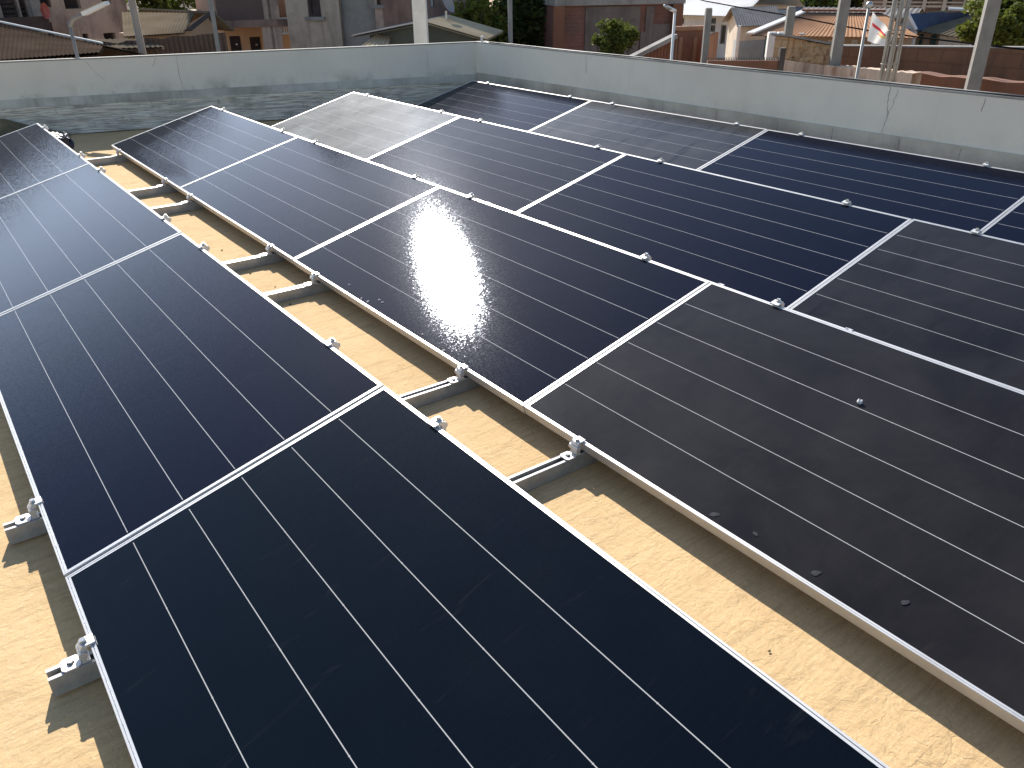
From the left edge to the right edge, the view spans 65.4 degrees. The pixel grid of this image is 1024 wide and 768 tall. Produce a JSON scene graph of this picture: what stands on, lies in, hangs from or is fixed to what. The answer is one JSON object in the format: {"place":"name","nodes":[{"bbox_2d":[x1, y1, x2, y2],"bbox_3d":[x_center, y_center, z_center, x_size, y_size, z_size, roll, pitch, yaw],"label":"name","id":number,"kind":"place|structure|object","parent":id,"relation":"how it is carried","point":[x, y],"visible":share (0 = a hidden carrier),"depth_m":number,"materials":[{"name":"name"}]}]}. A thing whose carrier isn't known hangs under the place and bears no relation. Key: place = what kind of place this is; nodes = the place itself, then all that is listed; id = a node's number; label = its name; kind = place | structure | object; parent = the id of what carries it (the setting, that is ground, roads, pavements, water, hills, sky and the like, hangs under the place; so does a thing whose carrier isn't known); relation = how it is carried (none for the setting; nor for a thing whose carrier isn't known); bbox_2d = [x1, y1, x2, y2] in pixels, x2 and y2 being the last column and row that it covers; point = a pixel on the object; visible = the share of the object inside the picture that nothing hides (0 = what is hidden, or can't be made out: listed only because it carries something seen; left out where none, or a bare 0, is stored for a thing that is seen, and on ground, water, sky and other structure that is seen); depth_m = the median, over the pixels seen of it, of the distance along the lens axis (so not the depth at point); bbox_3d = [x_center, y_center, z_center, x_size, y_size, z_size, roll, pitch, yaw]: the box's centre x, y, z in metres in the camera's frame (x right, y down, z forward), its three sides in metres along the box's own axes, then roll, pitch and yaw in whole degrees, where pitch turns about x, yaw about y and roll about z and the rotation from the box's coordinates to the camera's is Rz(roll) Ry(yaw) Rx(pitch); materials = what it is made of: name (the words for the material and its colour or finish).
{"place":"outdoors","nodes":[
{"label":"outdoors","id":0,"kind":"place"},
{"bbox_2d":[0,0,127,59],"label":"apartment block","id":1,"kind":"structure","parent":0,"point":[104,22],"depth_m":26.32,"materials":[{"name":"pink paint"}]},
{"bbox_2d":[0,0,17,17],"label":"window","id":2,"kind":"structure","parent":1,"relation":"in","point":[7,6],"depth_m":25.36,"materials":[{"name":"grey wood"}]},
{"bbox_2d":[18,0,26,16],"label":"window","id":3,"kind":"structure","parent":1,"relation":"in","point":[22,6],"depth_m":25.61,"materials":[{"name":"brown wood"}]},
{"bbox_2d":[40,3,49,18],"bbox_3d":[-14.402,-11.488,24.531,0.250,0.459,0.436,-19,33,-32],"label":"satellite dish","id":4,"kind":"object","parent":1,"relation":"attached to","point":[45,10],"visible":1,"depth_m":24.45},
{"bbox_2d":[64,0,77,7],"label":"window","id":5,"kind":"structure","parent":1,"relation":"in","point":[68,3],"depth_m":26.45,"materials":[{"name":"black glass"}]},
{"bbox_2d":[103,33,112,38],"bbox_3d":[-14.077,-12.037,27.582,0.394,0.249,0.340,-24,36,-38],"label":"window","id":6,"kind":"structure","parent":1,"relation":"in","point":[106,35],"depth_m":27.49,"materials":[{"name":"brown wood"}]},
{"bbox_2d":[88,33,227,54],"bbox_3d":[-6.576,-4.599,15.942,0.807,4.355,2.522,24,36,39],"label":"fence","id":7,"kind":"object","parent":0,"point":[202,43],"visible":0.19,"depth_m":15.08,"materials":[{"name":"beige metal"}]},
{"bbox_2d":[118,8,234,38],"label":"house","id":8,"kind":"structure","parent":0,"point":[161,23],"depth_m":21.33,"materials":[{"name":"beige paint"}]},
{"bbox_2d":[190,0,290,51],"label":"apartment block","id":9,"kind":"structure","parent":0,"point":[259,24],"depth_m":23.81,"materials":[{"name":"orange paint"}]},
{"bbox_2d":[229,36,241,50],"bbox_3d":[-8.620,-10.586,24.808,0.332,0.476,0.170,-12,30,-21],"label":"window","id":10,"kind":"structure","parent":9,"relation":"in","point":[235,43],"depth_m":24.78,"materials":[{"name":"glass"}]},
{"bbox_2d":[249,37,260,50],"bbox_3d":[-8.077,-10.673,25.043,0.338,0.458,0.170,-12,30,-21],"label":"door","id":11,"kind":"structure","parent":9,"relation":"in","point":[255,43],"depth_m":25.01,"materials":[{"name":"metal"}]},
{"bbox_2d":[285,0,383,48],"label":"apartment block","id":12,"kind":"structure","parent":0,"point":[323,23],"depth_m":23.38,"materials":[{"name":"grey paint"}]},
{"bbox_2d":[304,0,324,19],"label":"window","id":13,"kind":"structure","parent":12,"relation":"in","point":[314,5],"depth_m":23.28,"materials":[{"name":"glass"}]},
{"bbox_2d":[373,0,383,7],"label":"window","id":14,"kind":"structure","parent":12,"relation":"in","point":[379,5],"depth_m":22.92,"materials":[{"name":"glass"}]},
{"bbox_2d":[412,0,428,43],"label":"column","id":15,"kind":"structure","parent":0,"point":[420,19],"depth_m":11.53,"materials":[{"name":"white concrete"}]},
{"bbox_2d":[351,14,502,45],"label":"house","id":16,"kind":"structure","parent":0,"point":[451,28],"depth_m":12.94,"materials":[{"name":"metal"}]},
{"bbox_2d":[443,0,454,19],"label":"satellite dish","id":17,"kind":"object","parent":16,"relation":"on","point":[449,5],"visible":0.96,"depth_m":13.46,"materials":[{"name":"metal"}]},
{"bbox_2d":[675,25,703,62],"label":"metal gate","id":18,"kind":"structure","parent":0,"point":[688,43],"depth_m":16.36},
{"bbox_2d":[682,0,803,58],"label":"house","id":19,"kind":"structure","parent":0,"point":[693,12],"depth_m":52.72,"materials":[{"name":"white paint"}]},
{"bbox_2d":[720,25,726,43],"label":"window","id":20,"kind":"structure","parent":19,"relation":"in","point":[723,29],"depth_m":52.42,"materials":[{"name":"grey glass"}]},
{"bbox_2d":[722,5,781,59],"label":"house","id":21,"kind":"structure","parent":0,"point":[740,42],"depth_m":44.76,"materials":[{"name":"beige paint"}]},
{"bbox_2d":[763,36,766,59],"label":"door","id":22,"kind":"structure","parent":21,"relation":"in","point":[765,36],"depth_m":45.39,"materials":[{"name":"paint"}]},
{"bbox_2d":[771,33,831,74],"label":"masonry wall","id":23,"kind":"structure","parent":0,"point":[810,56],"depth_m":13.16,"materials":[{"name":"stone"}]},
{"bbox_2d":[781,6,923,19],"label":"house","id":24,"kind":"structure","parent":0,"point":[888,10],"depth_m":50.02,"materials":[{"name":"metal"}]},
{"bbox_2d":[830,44,1023,80],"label":"brick wall","id":25,"kind":"structure","parent":0,"point":[1004,63],"depth_m":12.64,"materials":[{"name":"brick"}]},
{"bbox_2d":[920,71,1023,94],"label":"earth wall","id":26,"kind":"structure","parent":0,"point":[988,84],"depth_m":11.50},
{"label":"ground","id":27,"kind":"structure","parent":0,"visible":0},
{"bbox_2d":[0,21,147,60],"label":"house","id":28,"kind":"structure","parent":27,"relation":"on","point":[18,44],"depth_m":10.39,"materials":[{"name":"orange paint"}]},
{"bbox_2d":[67,1,109,57],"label":"street lamp","id":29,"kind":"object","parent":27,"relation":"on","point":[90,10],"visible":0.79,"depth_m":8.44,"materials":[{"name":"grey metal"}]},
{"bbox_2d":[128,0,146,53],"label":"wooden post","id":30,"kind":"object","parent":27,"relation":"on","point":[136,26],"depth_m":12.98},
{"bbox_2d":[0,119,286,767],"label":"flat roof surface","id":31,"kind":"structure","parent":27,"relation":"on","point":[41,632],"depth_m":1.99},
{"bbox_2d":[0,119,69,136],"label":"mounting rail","id":32,"kind":"object","parent":31,"relation":"on","point":[7,126],"visible":0.26,"depth_m":8.04,"materials":[{"name":"grey metal"}]},
{"bbox_2d":[42,81,490,164],"bbox_3d":[-2.490,-2.499,7.683,5.684,0.371,0.058,-19,33,-31],"label":"mounting rail","id":33,"kind":"object","parent":31,"relation":"on","point":[108,159],"visible":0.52,"depth_m":7.05,"materials":[{"name":"metal"}]},
{"bbox_2d":[0,123,88,197],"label":"solar panel","id":34,"kind":"object","parent":33,"relation":"on","point":[33,154],"visible":0.89,"depth_m":5.85,"materials":[{"name":"glass"}]},
{"bbox_2d":[111,106,297,191],"bbox_3d":[-2.667,-2.047,6.776,1.000,0.038,2.066,-33,39,-23],"label":"solar panel","id":35,"kind":"object","parent":33,"relation":"on","point":[189,148],"visible":0.92,"depth_m":6.65,"materials":[{"name":"glass"}]},
{"bbox_2d":[271,92,460,159],"bbox_3d":[-1.450,-2.468,7.555,1.000,0.036,2.066,-33,39,-23],"label":"solar panel","id":36,"kind":"object","parent":33,"relation":"on","point":[363,126],"visible":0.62,"depth_m":7.44,"materials":[{"name":"glass"}]},
{"bbox_2d":[416,81,591,131],"bbox_3d":[-0.222,-2.881,8.323,1.000,0.036,2.066,-33,39,-23],"label":"solar panel","id":37,"kind":"object","parent":33,"relation":"attached to","point":[519,108],"visible":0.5,"depth_m":8.25,"materials":[{"name":"glass"}]},
{"bbox_2d":[77,94,572,197],"bbox_3d":[-1.636,-1.978,6.663,5.684,0.371,0.054,-19,33,-31],"label":"mounting rail","id":38,"kind":"object","parent":31,"relation":"on","point":[163,188],"visible":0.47,"depth_m":6.03,"materials":[{"name":"metal"}]},
{"bbox_2d":[97,101,615,214],"bbox_3d":[-1.265,-1.752,6.221,5.684,0.371,0.059,-19,33,-31],"label":"mounting rail","id":39,"kind":"object","parent":31,"relation":"on","point":[188,205],"visible":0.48,"depth_m":5.59,"materials":[{"name":"metal"}]},
{"bbox_2d":[529,100,767,169],"bbox_3d":[1.017,-2.125,6.843,1.000,0.036,2.066,-33,39,-23],"label":"solar panel","id":40,"kind":"object","parent":39,"relation":"attached to","point":[695,143],"visible":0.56,"depth_m":6.75,"materials":[{"name":"glass"}]},
{"bbox_2d":[160,121,740,271],"bbox_3d":[-0.382,-1.213,5.167,5.684,0.371,0.050,-19,33,-31],"label":"mounting rail","id":41,"kind":"object","parent":31,"relation":"on","point":[268,257],"visible":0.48,"depth_m":4.54,"materials":[{"name":"metal"}]},
{"bbox_2d":[0,163,181,314],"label":"solar panel","id":42,"kind":"object","parent":41,"relation":"on","point":[65,229],"visible":0.91,"depth_m":4.29,"materials":[{"name":"glass"}]},
{"bbox_2d":[179,137,439,264],"bbox_3d":[-1.428,-1.292,5.296,1.000,0.038,2.066,-33,39,-23],"label":"solar panel","id":43,"kind":"object","parent":41,"relation":"on","point":[292,199],"visible":0.91,"depth_m":5.12,"materials":[{"name":"glass"}]},
{"bbox_2d":[367,116,625,212],"bbox_3d":[-0.210,-1.711,6.075,1.000,0.037,2.066,-33,39,-23],"label":"solar panel","id":44,"kind":"object","parent":41,"relation":"on","point":[514,170],"visible":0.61,"depth_m":5.93,"materials":[{"name":"glass"}]},
{"bbox_2d":[3,162,990,544],"bbox_3d":[0.806,-0.488,3.750,5.684,0.371,0.052,-19,33,-31],"label":"mounting rail","id":45,"kind":"object","parent":31,"relation":"on","point":[25,526],"visible":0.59,"depth_m":3.04,"materials":[{"name":"metal"}]},
{"bbox_2d":[0,233,383,576],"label":"solar panel","id":46,"kind":"object","parent":45,"relation":"on","point":[143,390],"visible":0.86,"depth_m":2.73,"materials":[{"name":"glass"}]},
{"bbox_2d":[293,187,709,412],"bbox_3d":[-0.188,-0.534,3.817,1.000,0.036,2.066,-33,39,-23],"label":"solar panel","id":47,"kind":"object","parent":45,"relation":"on","point":[518,311],"visible":0.93,"depth_m":3.59,"materials":[{"name":"glass"}]},
{"bbox_2d":[517,154,911,308],"bbox_3d":[1.030,-0.953,4.597,1.000,0.038,2.066,-33,39,-23],"label":"solar panel","id":48,"kind":"object","parent":45,"relation":"on","point":[789,249],"visible":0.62,"depth_m":4.41,"materials":[{"name":"glass"}]},
{"bbox_2d":[699,130,1023,231],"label":"solar panel","id":49,"kind":"object","parent":45,"relation":"on","point":[965,196],"visible":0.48,"depth_m":5.26,"materials":[{"name":"glass"}]},
{"bbox_2d":[197,132,804,302],"bbox_3d":[-0.018,-0.991,4.733,5.684,0.371,0.057,-19,33,-31],"label":"mounting rail","id":50,"kind":"object","parent":31,"relation":"on","point":[313,286],"visible":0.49,"depth_m":4.10,"materials":[{"name":"metal"}]},
{"bbox_2d":[45,228,981,697],"bbox_3d":[1.223,-0.233,3.251,5.684,0.371,0.053,-19,33,-31],"label":"mounting rail","id":51,"kind":"object","parent":31,"relation":"on","point":[71,672],"visible":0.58,"depth_m":2.27,"materials":[{"name":"metal"}]},
{"bbox_2d":[65,386,889,767],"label":"solar panel","id":52,"kind":"object","parent":51,"relation":"on","point":[385,576],"visible":1,"depth_m":1.70,"materials":[{"name":"glass"}]},
{"bbox_2d":[524,282,1023,732],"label":"solar panel","id":53,"kind":"object","parent":51,"relation":"on","point":[744,416],"visible":1,"depth_m":2.35,"materials":[{"name":"glass"}]},
{"bbox_2d":[709,512,719,516],"bbox_3d":[0.579,0.373,2.278,0.030,0.002,0.017,-3,36,15],"label":"dropping","id":54,"kind":"object","parent":53,"relation":"on","point":[713,514],"visible":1,"depth_m":2.28,"materials":[{"name":"grey"}]},
{"bbox_2d":[811,571,821,575],"bbox_3d":[0.782,0.487,2.049,0.026,0.006,0.017,10,29,20],"label":"dropping","id":55,"kind":"object","parent":53,"relation":"on","point":[815,573],"visible":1,"depth_m":2.05,"materials":[{"name":"grey"}]},
{"bbox_2d":[901,600,909,604],"bbox_3d":[0.953,0.529,1.930,0.021,0.005,0.013,0,28,2],"label":"dropping","id":56,"kind":"object","parent":53,"relation":"on","point":[904,602],"visible":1,"depth_m":1.93,"materials":[{"name":"grey"}]},
{"bbox_2d":[790,219,1023,391],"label":"solar panel","id":57,"kind":"object","parent":51,"relation":"on","point":[951,296],"visible":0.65,"depth_m":3.51,"materials":[{"name":"glass"}]},
{"bbox_2d":[982,199,1023,243],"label":"solar panel","id":58,"kind":"object","parent":51,"relation":"attached to","point":[1009,225],"visible":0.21,"depth_m":4.49,"materials":[{"name":"glass"}]},
{"bbox_2d":[80,149,1023,767],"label":"roof membrane","id":59,"kind":"object","parent":31,"relation":"on","point":[880,701],"visible":0.16,"depth_m":2.24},
{"bbox_2d":[50,131,74,150],"bbox_3d":[-3.989,-2.086,6.990,0.230,0.248,0.414,-43,49,-52],"label":"plastic bag","id":60,"kind":"object","parent":59,"relation":"on","point":[66,139],"visible":0.4,"depth_m":6.92,"materials":[{"name":"white plastic"}]},
{"bbox_2d":[125,0,195,12],"bbox_3d":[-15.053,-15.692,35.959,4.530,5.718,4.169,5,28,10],"label":"tree","id":61,"kind":"object","parent":27,"relation":"on","point":[165,4],"visible":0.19,"depth_m":34.57,"materials":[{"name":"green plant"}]},
{"bbox_2d":[208,0,220,51],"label":"utility pole","id":62,"kind":"object","parent":27,"relation":"on","point":[214,25],"depth_m":12.95,"materials":[{"name":"concrete"}]},
{"bbox_2d":[0,41,478,133],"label":"parapet wall","id":63,"kind":"structure","parent":27,"relation":"on","point":[93,94],"depth_m":8.70,"materials":[{"name":"grey concrete"}]},
{"bbox_2d":[380,0,477,26],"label":"house","id":64,"kind":"structure","parent":27,"relation":"on","point":[395,12],"depth_m":22.10,"materials":[{"name":"brown paint"}]},
{"bbox_2d":[441,0,513,42],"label":"tree","id":65,"kind":"object","parent":27,"relation":"on","point":[489,18],"visible":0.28,"depth_m":18.80,"materials":[{"name":"green plant"}]},
{"bbox_2d":[464,0,539,45],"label":"tree","id":66,"kind":"object","parent":27,"relation":"on","point":[517,33],"visible":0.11,"depth_m":19.58,"materials":[{"name":"green plant"}]},
{"bbox_2d":[508,0,512,43],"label":"utility pole","id":67,"kind":"object","parent":27,"relation":"on","point":[510,29],"depth_m":13.66,"materials":[{"name":"metal"}]},
{"bbox_2d":[496,0,545,46],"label":"tree","id":68,"kind":"object","parent":27,"relation":"on","point":[538,13],"visible":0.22,"depth_m":19.61,"materials":[{"name":"green plant"}]},
{"bbox_2d":[520,0,685,59],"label":"brick building","id":69,"kind":"structure","parent":27,"relation":"on","point":[570,24],"depth_m":18.90,"materials":[{"name":"brick"}]},
{"bbox_2d":[701,0,1023,49],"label":"power line","id":70,"kind":"object","parent":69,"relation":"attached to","point":[868,30],"visible":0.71,"depth_m":13.54,"materials":[{"name":"black metal"}]},
{"bbox_2d":[590,17,639,54],"bbox_3d":[2.119,-5.161,16.605,0.970,4.573,0.857,-19,33,-32],"label":"bush","id":71,"kind":"object","parent":27,"relation":"on","point":[618,37],"visible":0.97,"depth_m":15.55,"materials":[{"name":"green plant"}]},
{"bbox_2d":[630,34,676,59],"bbox_3d":[2.329,-3.946,14.485,1.411,4.366,0.120,-22,34,-35],"label":"lean to","id":72,"kind":"object","parent":27,"relation":"on","point":[660,49],"visible":0.15,"depth_m":13.73,"materials":[{"name":"metal"}]},
{"bbox_2d":[663,4,676,59],"bbox_3d":[2.037,-2.620,11.279,0.051,4.982,0.299,22,35,36],"label":"street lamp","id":73,"kind":"object","parent":27,"relation":"on","point":[671,9],"visible":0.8,"depth_m":10.32,"materials":[{"name":"silver metal"}]},
{"bbox_2d":[700,8,711,62],"bbox_3d":[3.189,-3.910,13.919,0.100,4.809,0.100,0,28,1],"label":"concrete post","id":74,"kind":"object","parent":27,"relation":"on","point":[706,35],"visible":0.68,"depth_m":12.96,"materials":[{"name":"grey concrete"}]},
{"bbox_2d":[708,32,718,59],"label":"sheet panel","id":75,"kind":"object","parent":27,"relation":"on","point":[713,45],"visible":0.12,"depth_m":16.21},
{"bbox_2d":[707,47,785,70],"bbox_3d":[3.477,-3.019,12.717,1.106,4.333,0.120,1,28,4],"label":"fence","id":76,"kind":"object","parent":27,"relation":"on","point":[777,64],"visible":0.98,"depth_m":11.78,"materials":[{"name":"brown wood"}]},
{"bbox_2d":[476,41,1023,171],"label":"parapet wall","id":77,"kind":"structure","parent":27,"relation":"on","point":[974,128],"depth_m":6.44,"materials":[{"name":"concrete"}]},
{"bbox_2d":[489,42,1023,97],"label":"coping","id":78,"kind":"object","parent":77,"relation":"on","point":[1012,95],"visible":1,"depth_m":6.36,"materials":[{"name":"grey concrete"}]},
{"bbox_2d":[764,32,777,59],"bbox_3d":[8.636,-10.099,27.145,0.280,3.465,0.280,2,28,4],"label":"gate post","id":79,"kind":"object","parent":27,"relation":"on","point":[770,43],"visible":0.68,"depth_m":26.45,"materials":[{"name":"white paint"}]},
{"bbox_2d":[783,6,795,34],"bbox_3d":[4.685,-4.162,14.383,0.128,4.798,0.128,2,28,5],"label":"concrete post","id":80,"kind":"object","parent":27,"relation":"on","point":[789,20],"visible":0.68,"depth_m":13.33,"materials":[{"name":"grey concrete"}]},
{"bbox_2d":[800,0,835,6],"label":"tree","id":81,"kind":"object","parent":27,"relation":"on","point":[819,4],"visible":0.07,"depth_m":59.70,"materials":[{"name":"green plant"}]},
{"bbox_2d":[803,0,863,6],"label":"tree","id":82,"kind":"object","parent":27,"relation":"on","point":[824,2],"visible":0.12,"depth_m":63.20,"materials":[{"name":"green plant"}]},
{"bbox_2d":[746,9,920,61],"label":"house","id":83,"kind":"structure","parent":27,"relation":"on","point":[810,29],"depth_m":37.50,"materials":[{"name":"orange tile"}]},
{"bbox_2d":[851,40,857,44],"bbox_3d":[15.884,-15.788,36.971,0.275,0.340,0.200,10,29,19],"label":"window","id":84,"kind":"structure","parent":83,"relation":"in","point":[854,42],"depth_m":36.90,"materials":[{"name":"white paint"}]},
{"bbox_2d":[828,0,850,65],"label":"concrete post","id":85,"kind":"object","parent":27,"relation":"on","point":[840,27],"depth_m":12.39,"materials":[{"name":"grey concrete"}]},
{"bbox_2d":[832,0,862,6],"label":"tree","id":86,"kind":"object","parent":27,"relation":"on","point":[854,3],"visible":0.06,"depth_m":60.69,"materials":[{"name":"green plant"}]},
{"bbox_2d":[855,1,872,78],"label":"flagpole","id":87,"kind":"object","parent":27,"relation":"on","point":[869,4],"visible":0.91,"depth_m":8.17,"materials":[{"name":"metal"}]},
{"bbox_2d":[867,12,891,44],"bbox_3d":[3.737,-3.588,8.043,0.056,0.309,0.265,-19,33,-32],"label":"flag","id":88,"kind":"object","parent":87,"relation":"attached to","point":[877,33],"visible":0.74,"depth_m":8.08,"materials":[{"name":"white fabric"}]},
{"bbox_2d":[823,65,921,84],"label":"garden wall","id":89,"kind":"structure","parent":27,"relation":"on","point":[902,76],"depth_m":12.09,"materials":[{"name":"beige concrete"}]},
{"bbox_2d":[878,0,911,81],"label":"rebar cage","id":90,"kind":"object","parent":27,"relation":"on","point":[890,63],"visible":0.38,"depth_m":6.90,"materials":[{"name":"grey metal"}]},
{"bbox_2d":[863,0,967,12],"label":"house","id":91,"kind":"structure","parent":27,"relation":"on","point":[933,5],"depth_m":55.20,"materials":[{"name":"paint"}]},
{"bbox_2d":[900,7,974,45],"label":"house","id":92,"kind":"structure","parent":27,"relation":"on","point":[938,24],"depth_m":36.65,"materials":[{"name":"teal paint"}]},
{"bbox_2d":[931,34,936,44],"bbox_3d":[19.736,-15.181,37.584,0.118,2.417,0.290,-22,35,-36],"label":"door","id":93,"kind":"structure","parent":92,"relation":"in","point":[933,42],"depth_m":37.13,"materials":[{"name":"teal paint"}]},
{"bbox_2d":[961,0,983,17],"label":"tree","id":94,"kind":"object","parent":27,"relation":"on","point":[971,6],"visible":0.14,"depth_m":25.91,"materials":[{"name":"green plant"}]},
{"bbox_2d":[964,0,1001,90],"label":"concrete post","id":95,"kind":"object","parent":27,"relation":"on","point":[983,40],"depth_m":10.97,"materials":[{"name":"grey concrete"}]},
{"bbox_2d":[955,1,1023,45],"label":"tree","id":96,"kind":"object","parent":27,"relation":"on","point":[1008,31],"visible":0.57,"depth_m":18.64,"materials":[{"name":"green plant"}]},
{"bbox_2d":[979,0,1023,43],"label":"tree","id":97,"kind":"object","parent":27,"relation":"on","point":[1004,1],"visible":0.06,"depth_m":19.09,"materials":[{"name":"green plant"}]}
]}

